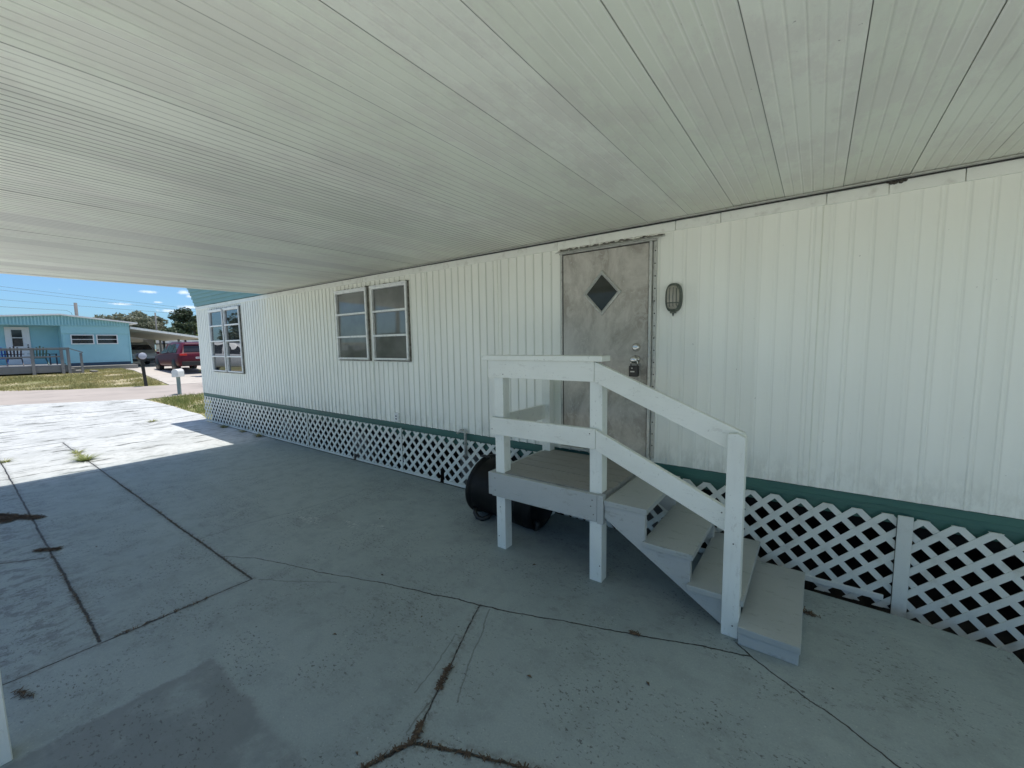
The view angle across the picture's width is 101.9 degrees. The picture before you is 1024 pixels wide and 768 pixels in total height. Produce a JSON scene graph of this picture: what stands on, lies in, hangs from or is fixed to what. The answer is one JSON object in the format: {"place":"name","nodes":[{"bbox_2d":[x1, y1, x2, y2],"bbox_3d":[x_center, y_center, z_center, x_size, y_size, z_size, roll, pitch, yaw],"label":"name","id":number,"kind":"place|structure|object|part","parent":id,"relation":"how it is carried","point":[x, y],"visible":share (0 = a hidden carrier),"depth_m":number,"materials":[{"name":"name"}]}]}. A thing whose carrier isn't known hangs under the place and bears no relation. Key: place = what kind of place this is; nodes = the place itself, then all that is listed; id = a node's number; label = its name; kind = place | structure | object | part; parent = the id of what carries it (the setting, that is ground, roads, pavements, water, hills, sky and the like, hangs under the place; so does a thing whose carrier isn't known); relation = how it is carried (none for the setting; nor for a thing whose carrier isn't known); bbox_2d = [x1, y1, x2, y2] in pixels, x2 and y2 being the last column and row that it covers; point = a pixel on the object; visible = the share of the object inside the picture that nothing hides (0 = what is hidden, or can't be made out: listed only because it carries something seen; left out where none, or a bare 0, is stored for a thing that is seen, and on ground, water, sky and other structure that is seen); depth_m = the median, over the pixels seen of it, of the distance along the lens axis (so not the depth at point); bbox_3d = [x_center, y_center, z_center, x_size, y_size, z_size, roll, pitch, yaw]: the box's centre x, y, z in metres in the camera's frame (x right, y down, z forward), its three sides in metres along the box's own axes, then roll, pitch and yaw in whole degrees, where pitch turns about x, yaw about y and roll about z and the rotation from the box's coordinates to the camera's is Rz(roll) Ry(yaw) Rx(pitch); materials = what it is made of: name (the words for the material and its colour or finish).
{"place":"outdoors","nodes":[
{"label":"outdoors","id":0,"kind":"place"},
{"bbox_2d":[49,354,57,364],"bbox_3d":[-20.848,-1.124,18.886,0.240,0.500,0.240,3,7,36],"label":"side table","id":1,"kind":"object","parent":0,"point":[56,359],"visible":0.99,"depth_m":18.88,"materials":[{"name":"black paint"}]},
{"bbox_2d":[1,286,189,308],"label":"power line","id":2,"kind":"object","parent":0,"point":[86,296],"visible":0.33,"depth_m":30.86,"materials":[{"name":"black plastic"}]},
{"bbox_2d":[0,274,195,348],"label":"sky","id":3,"kind":"structure","parent":0,"point":[176,297],"materials":[{"name":"blue"}]},
{"bbox_2d":[4,290,194,311],"bbox_3d":[-30.795,-6.425,32.005,0.014,3.665,44.001,3,7,36],"label":"power line","id":4,"kind":"object","parent":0,"point":[94,300],"visible":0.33,"depth_m":31.19,"materials":[{"name":"black plastic"}]},
{"bbox_2d":[0,383,203,404],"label":"street","id":5,"kind":"structure","parent":0,"point":[64,396],"depth_m":13.38,"materials":[{"name":"grey asphalt"}]},
{"bbox_2d":[0,399,204,443],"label":"driveway","id":6,"kind":"structure","parent":0,"point":[23,422],"depth_m":10.12,"materials":[{"name":"concrete"}]},
{"bbox_2d":[0,349,212,422],"bbox_3d":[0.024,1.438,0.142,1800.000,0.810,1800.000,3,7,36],"label":"ground","id":7,"kind":"structure","parent":0,"point":[119,383],"depth_m":15.34,"materials":[{"name":"green plant"}]},
{"bbox_2d":[0,347,83,374],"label":"deck","id":8,"kind":"structure","parent":7,"relation":"on","point":[34,368],"depth_m":17.96,"materials":[{"name":"wood"}]},
{"bbox_2d":[0,347,8,362],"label":"lawn chair","id":9,"kind":"object","parent":8,"relation":"on","point":[1,354],"visible":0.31,"depth_m":17.90,"materials":[{"name":"blue paint"}]},
{"bbox_2d":[3,346,23,366],"bbox_3d":[-21.543,-1.192,17.969,0.656,0.887,0.570,3,7,36],"label":"lawn chair","id":10,"kind":"object","parent":8,"relation":"on","point":[13,354],"visible":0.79,"depth_m":17.83,"materials":[{"name":"black paint"}]},
{"bbox_2d":[30,346,49,364],"bbox_3d":[-21.118,-1.256,18.544,0.656,0.887,0.570,2,7,31],"label":"lawn chair","id":11,"kind":"object","parent":8,"relation":"on","point":[45,353],"visible":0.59,"depth_m":18.46,"materials":[{"name":"green paint"}]},
{"bbox_2d":[0,314,137,369],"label":"house","id":12,"kind":"structure","parent":7,"relation":"on","point":[100,343],"depth_m":20.78,"materials":[{"name":"teal paint"}]},
{"bbox_2d":[4,327,30,364],"bbox_3d":[-23.603,-1.831,19.881,0.120,1.800,0.780,3,7,36],"label":"door","id":13,"kind":"structure","parent":12,"relation":"in","point":[19,337],"depth_m":19.87,"materials":[{"name":"white wood"}]},
{"bbox_2d":[70,334,94,343],"bbox_3d":[-21.700,-2.253,20.987,0.045,0.490,0.840,3,7,36],"label":"window","id":14,"kind":"structure","parent":12,"relation":"in","point":[75,338],"depth_m":20.96,"materials":[{"name":"white glass"}]},
{"bbox_2d":[96,335,117,343],"bbox_3d":[-21.161,-2.334,21.716,0.045,0.490,0.820,3,7,36],"label":"window","id":15,"kind":"structure","parent":12,"relation":"in","point":[100,339],"depth_m":21.70,"materials":[{"name":"white glass"}]},
{"bbox_2d":[74,303,78,315],"bbox_3d":[-29.050,-3.309,27.851,0.178,4.211,0.198,3,7,36],"label":"utility pole","id":16,"kind":"object","parent":7,"relation":"on","point":[76,309],"visible":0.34,"depth_m":27.65,"materials":[{"name":"grey wood"}]},
{"bbox_2d":[0,299,193,314],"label":"power line","id":17,"kind":"object","parent":16,"relation":"attached to","point":[98,307],"visible":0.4,"depth_m":28.57,"materials":[{"name":"black plastic"}]},
{"bbox_2d":[0,368,161,390],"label":"grass","id":18,"kind":"structure","parent":7,"relation":"on","point":[70,377],"depth_m":16.25,"materials":[{"name":"green plant"}]},
{"bbox_2d":[135,353,147,385],"bbox_3d":[-13.607,-0.476,15.310,0.392,1.352,0.260,3,7,36],"label":"mailbox","id":19,"kind":"object","parent":18,"relation":"on","point":[141,357],"visible":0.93,"depth_m":15.24,"materials":[{"name":"white plastic"}]},
{"bbox_2d":[93,310,160,328],"bbox_3d":[-30.878,-3.881,33.678,3.809,4.287,3.879,-1,6,-3],"label":"tree","id":20,"kind":"object","parent":7,"relation":"on","point":[140,318],"visible":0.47,"depth_m":32.82,"materials":[{"name":"green plant"}]},
{"bbox_2d":[148,315,168,329],"bbox_3d":[-31.341,-4.018,36.554,3.168,4.008,3.789,-1,6,0],"label":"tree","id":21,"kind":"object","parent":7,"relation":"on","point":[160,320],"visible":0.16,"depth_m":36.55,"materials":[{"name":"green plant"}]},
{"bbox_2d":[154,326,197,343],"bbox_3d":[-27.686,-3.353,34.658,3.841,2.953,3.503,3,7,36],"label":"tree","id":22,"kind":"object","parent":7,"relation":"on","point":[172,329],"visible":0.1,"depth_m":34.07,"materials":[{"name":"green plant"}]},
{"bbox_2d":[164,307,197,334],"bbox_3d":[-28.718,-4.455,36.889,3.042,4.725,3.431,-1,6,-3],"label":"tree","id":23,"kind":"object","parent":7,"relation":"on","point":[183,320],"visible":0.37,"depth_m":35.99,"materials":[{"name":"green plant"}]},
{"bbox_2d":[130,337,154,363],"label":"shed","id":24,"kind":"structure","parent":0,"point":[149,341],"depth_m":29.43,"materials":[{"name":"grey"}]},
{"bbox_2d":[143,339,154,362],"bbox_3d":[-25.938,-2.353,29.758,0.049,1.690,0.580,3,7,36],"label":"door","id":25,"kind":"structure","parent":24,"relation":"in","point":[151,342],"depth_m":29.79,"materials":[{"name":"grey"}]},
{"bbox_2d":[131,342,158,363],"bbox_3d":[-23.376,-1.896,25.909,3.893,1.454,1.819,3,7,36],"label":"parked car","id":26,"kind":"object","parent":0,"point":[145,348],"visible":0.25,"depth_m":25.26,"materials":[{"name":"silver metal"}]},
{"bbox_2d":[127,363,201,384],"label":"neighbor driveway","id":27,"kind":"structure","parent":0,"point":[192,375],"depth_m":19.08,"materials":[{"name":"concrete"}]},
{"bbox_2d":[129,327,197,353],"bbox_3d":[-22.954,-2.326,26.373,8.660,2.225,3.480,3,7,36],"label":"carport","id":28,"kind":"object","parent":27,"relation":"on","point":[143,333],"visible":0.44,"depth_m":25.44,"materials":[{"name":"white metal"}]},
{"bbox_2d":[155,341,200,369],"bbox_3d":[-16.163,-1.369,20.492,3.847,1.436,1.798,3,7,35],"label":"parked car","id":29,"kind":"object","parent":27,"relation":"on","point":[177,355],"visible":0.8,"depth_m":19.33,"materials":[{"name":"red paint"}]},
{"bbox_3d":[-16.118,-1.683,19.643,0.722,0.437,0.180,3,7,35],"label":"side window","id":30,"kind":"part","parent":29,"relation":"part of","materials":[{"name":"grey glass"}]},
{"bbox_3d":[-15.575,-1.663,19.262,0.504,0.418,0.187,3,7,35],"label":"side window","id":31,"kind":"part","parent":29,"relation":"part of","materials":[{"name":"grey glass"}]},
{"bbox_3d":[-14.746,-1.653,19.452,0.139,0.269,1.109,3,7,35],"label":"rear window","id":32,"kind":"part","parent":29,"relation":"part of","materials":[{"name":"grey glass"}]},
{"bbox_2d":[155,340,198,351],"bbox_3d":[-24.030,-2.780,33.095,0.250,1.840,6.900,3,7,36],"label":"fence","id":33,"kind":"object","parent":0,"point":[164,344],"visible":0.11,"depth_m":30.70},
{"bbox_2d":[152,392,211,413],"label":"grass","id":34,"kind":"structure","parent":0,"point":[179,401],"depth_m":12.32,"materials":[{"name":"green plant"}]},
{"bbox_2d":[171,369,184,394],"bbox_3d":[-11.035,-0.021,13.752,0.205,0.964,0.380,-2,6,-14],"label":"mailbox","id":35,"kind":"object","parent":34,"relation":"on","point":[177,373],"visible":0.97,"depth_m":13.70,"materials":[{"name":"white metal"}]},
{"bbox_2d":[0,418,1023,767],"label":"carport slab","id":36,"kind":"structure","parent":0,"point":[258,664],"depth_m":2.32,"materials":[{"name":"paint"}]},
{"bbox_2d":[0,512,62,552],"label":"leaf litter","id":37,"kind":"object","parent":36,"relation":"on","point":[15,516],"visible":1,"depth_m":4.18,"materials":[{"name":"brown plant"}]},
{"bbox_2d":[70,450,99,461],"bbox_3d":[-6.725,1.117,6.499,1.000,0.078,0.476,3,7,36],"label":"weed","id":38,"kind":"object","parent":36,"relation":"on","point":[83,457],"visible":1,"depth_m":6.38,"materials":[{"name":"green plant"}]},
{"bbox_2d":[11,477,246,698],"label":"leaf litter","id":39,"kind":"object","parent":36,"relation":"on","point":[23,692],"visible":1,"depth_m":2.66,"materials":[{"name":"brown plant"}]},
{"bbox_2d":[95,515,648,754],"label":"fallen leaves","id":40,"kind":"object","parent":36,"relation":"on","point":[421,616],"visible":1,"depth_m":2.10,"materials":[{"name":"plant"}]},
{"bbox_2d":[361,662,540,767],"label":"leaf litter","id":41,"kind":"object","parent":36,"relation":"on","point":[417,729],"visible":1,"depth_m":1.74,"materials":[{"name":"brown plant"}]},
{"bbox_2d":[465,454,552,530],"bbox_3d":[0.016,0.993,3.967,0.762,0.621,0.591,3,7,36],"label":"rubbish bin","id":42,"kind":"object","parent":36,"relation":"on","point":[479,497],"visible":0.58,"depth_m":3.87,"materials":[{"name":"black plastic"}]},
{"bbox_2d":[0,0,1023,765],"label":"carport","id":43,"kind":"object","parent":36,"relation":"on","point":[258,146],"visible":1,"depth_m":1.76,"materials":[{"name":"metal"}]},
{"bbox_2d":[481,355,804,665],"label":"stairs","id":44,"kind":"structure","parent":36,"relation":"on","point":[624,490],"depth_m":2.75,"materials":[{"name":"grey paint"}]},
{"bbox_2d":[629,606,820,636],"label":"leaf litter","id":45,"kind":"object","parent":36,"relation":"on","point":[811,613],"visible":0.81,"depth_m":2.52,"materials":[{"name":"brown plant"}]},
{"bbox_2d":[224,417,1023,663],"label":"soil","id":46,"kind":"structure","parent":0,"point":[991,595],"depth_m":3.38,"materials":[{"name":"black soil"}]},
{"bbox_2d":[187,158,1023,557],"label":"mobile home","id":47,"kind":"object","parent":46,"relation":"on","point":[859,348],"visible":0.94,"depth_m":3.02,"materials":[{"name":"paint"}]},
{"bbox_2d":[207,305,245,374],"bbox_3d":[-5.888,-0.891,8.546,1.600,1.352,0.072,3,7,36],"label":"window","id":48,"kind":"structure","parent":47,"relation":"in","point":[225,325],"depth_m":8.50,"materials":[{"name":"paint"}]},
{"bbox_2d":[204,396,249,431],"bbox_3d":[-6.138,0.610,8.889,2.390,0.573,0.022,3,7,36],"label":"lattice panel","id":49,"kind":"object","parent":47,"relation":"attached to","point":[224,416],"visible":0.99,"depth_m":8.83,"materials":[{"name":"plastic"}]},
{"bbox_2d":[248,403,250,431],"bbox_3d":[-5.165,0.666,8.171,0.026,0.575,0.014,3,7,36],"label":"batten","id":50,"kind":"object","parent":47,"relation":"attached to","point":[249,417],"visible":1,"depth_m":8.16,"materials":[{"name":"plastic"}]},
{"bbox_2d":[249,403,307,446],"bbox_3d":[-4.268,0.714,7.519,2.190,0.573,0.022,3,7,36],"label":"lattice panel","id":51,"kind":"object","parent":47,"relation":"attached to","point":[302,443],"visible":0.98,"depth_m":7.46,"materials":[{"name":"plastic"}]},
{"bbox_2d":[306,413,308,446],"bbox_3d":[-3.375,0.763,6.861,0.026,0.580,0.014,3,7,36],"label":"batten","id":52,"kind":"object","parent":47,"relation":"attached to","point":[307,429],"visible":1,"depth_m":6.85,"materials":[{"name":"plastic"}]},
{"bbox_2d":[308,413,401,471],"bbox_3d":[-2.408,0.819,6.158,2.365,0.573,0.022,3,7,36],"label":"lattice panel","id":53,"kind":"object","parent":47,"relation":"attached to","point":[361,458],"visible":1,"depth_m":6.05,"materials":[{"name":"plastic"}]},
{"bbox_2d":[333,280,411,362],"bbox_3d":[-1.925,-0.813,5.629,1.640,1.028,0.072,3,7,36],"label":"window","id":54,"kind":"structure","parent":47,"relation":"in","point":[388,310],"depth_m":5.56,"materials":[{"name":"paint"}]},
{"bbox_2d":[400,428,402,471],"bbox_3d":[-1.446,0.867,5.446,0.026,0.590,0.014,3,7,36],"label":"batten","id":55,"kind":"object","parent":47,"relation":"attached to","point":[401,449],"visible":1,"depth_m":5.44,"materials":[{"name":"plastic"}]},
{"bbox_2d":[402,429,558,512],"bbox_3d":[-0.477,0.929,4.745,2.365,0.568,0.022,3,7,36],"label":"lattice panel","id":56,"kind":"object","parent":47,"relation":"attached to","point":[451,481],"visible":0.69,"depth_m":5.00,"materials":[{"name":"plastic"}]},
{"bbox_2d":[555,234,664,459],"bbox_3d":[0.809,-0.299,3.633,0.970,1.868,0.128,3,7,36],"label":"door","id":57,"kind":"structure","parent":47,"relation":"in","point":[609,293],"depth_m":3.59,"materials":[{"name":"metal"}]},
{"bbox_2d":[629,361,638,376],"bbox_3d":[1.013,-0.144,3.450,0.076,0.164,0.042,3,7,36],"label":"lock box","id":58,"kind":"object","parent":57,"relation":"hanging from","point":[633,371],"visible":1,"depth_m":3.44,"materials":[{"name":"black plastic"}]},
{"bbox_2d":[564,478,896,608],"bbox_3d":[1.459,1.081,3.332,2.377,0.625,0.022,3,7,36],"label":"lattice panel","id":59,"kind":"object","parent":47,"relation":"attached to","point":[850,592],"visible":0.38,"depth_m":2.84,"materials":[{"name":"plastic"}]},
{"bbox_2d":[890,515,913,617],"bbox_3d":[2.441,1.183,2.604,0.072,0.732,0.014,3,7,36],"label":"batten","id":60,"kind":"object","parent":47,"relation":"attached to","point":[902,558],"visible":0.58,"depth_m":2.59,"materials":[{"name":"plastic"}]},
{"bbox_2d":[906,519,1023,661],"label":"lattice panel","id":61,"kind":"object","parent":47,"relation":"attached to","point":[1007,599],"visible":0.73,"depth_m":2.44,"materials":[{"name":"plastic"}]}
]}

